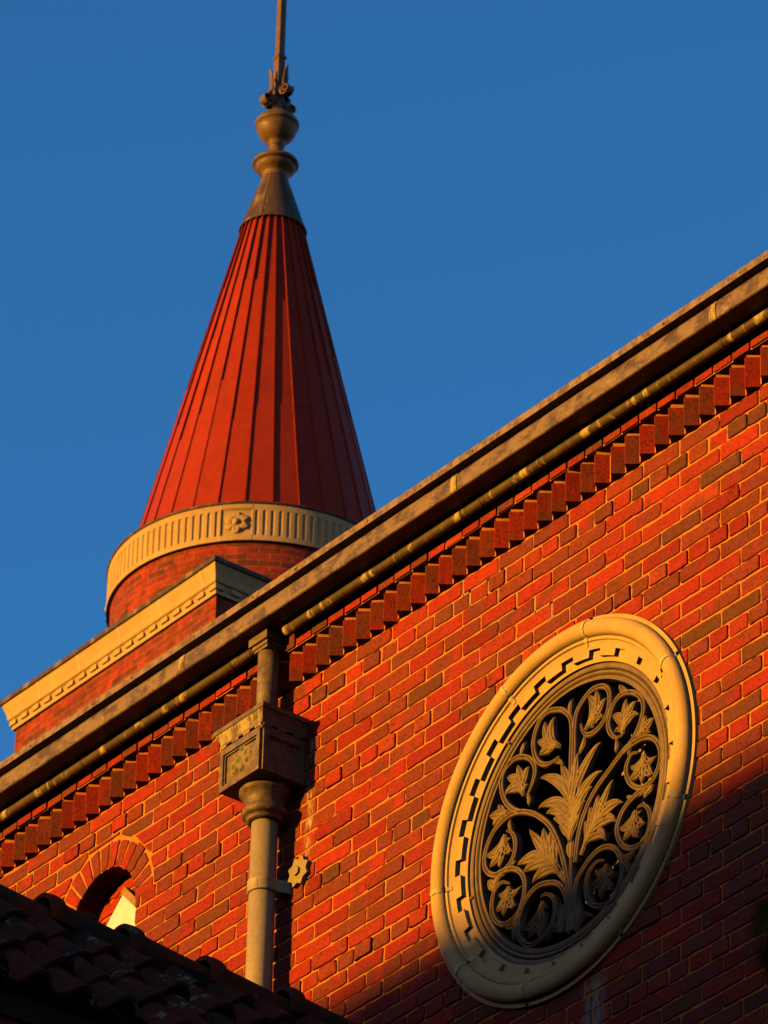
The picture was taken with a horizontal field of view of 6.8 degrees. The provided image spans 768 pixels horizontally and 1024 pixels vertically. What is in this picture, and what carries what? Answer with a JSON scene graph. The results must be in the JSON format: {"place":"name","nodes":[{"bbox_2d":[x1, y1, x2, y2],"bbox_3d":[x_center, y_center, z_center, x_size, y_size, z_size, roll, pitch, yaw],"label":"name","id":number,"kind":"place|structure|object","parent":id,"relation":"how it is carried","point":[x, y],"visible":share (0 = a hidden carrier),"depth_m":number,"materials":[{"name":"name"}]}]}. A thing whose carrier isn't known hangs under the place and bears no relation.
{"place":"outdoors","nodes":[
{"label":"outdoors","id":0,"kind":"place"},
{"bbox_2d":[0,884,355,1023],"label":"tiled roof","id":1,"kind":"object","parent":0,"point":[61,962],"visible":1,"depth_m":21.03,"materials":[{"name":"black tile"}]},
{"bbox_2d":[0,0,375,752],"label":"church tower","id":2,"kind":"structure","parent":0,"point":[260,482],"depth_m":58.52,"materials":[{"name":"red metal"}]},
{"bbox_2d":[0,321,767,1023],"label":"church building","id":3,"kind":"structure","parent":0,"point":[416,687],"depth_m":21.96,"materials":[{"name":"brick"}]},
{"bbox_2d":[212,629,310,990],"bbox_3d":[-0.439,1.393,22.573,0.230,2.258,0.335,24,-38,-31],"label":"rain downpipe","id":4,"kind":"object","parent":3,"relation":"attached to","point":[262,761],"visible":1,"depth_m":22.78,"materials":[{"name":"metal"}]},
{"bbox_2d":[0,250,767,823],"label":"roof gutter","id":5,"kind":"object","parent":3,"relation":"attached to","point":[654,360],"visible":1,"depth_m":22.60,"materials":[{"name":"metal"}]},
{"bbox_2d":[430,613,698,1009],"bbox_3d":[0.713,1.044,21.501,0.391,1.388,1.388,24,-38,-31],"label":"round window","id":6,"kind":"structure","parent":3,"relation":"in","point":[474,965],"depth_m":21.58,"materials":[{"name":"stone"}]},
{"bbox_2d":[470,662,669,964],"bbox_3d":[0.625,1.006,21.445,0.043,1.067,1.067,24,-38,-31],"label":"window grille","id":7,"kind":"object","parent":3,"relation":"attached to","point":[583,811],"depth_m":21.45,"materials":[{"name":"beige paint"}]},
{"bbox_2d":[0,0,767,761],"label":"sky","id":8,"kind":"structure","parent":0,"point":[495,199],"materials":[{"name":"blue"}]},
{"bbox_2d":[749,896,767,1023],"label":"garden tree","id":9,"kind":"object","parent":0,"point":[759,925],"visible":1,"depth_m":3.21,"materials":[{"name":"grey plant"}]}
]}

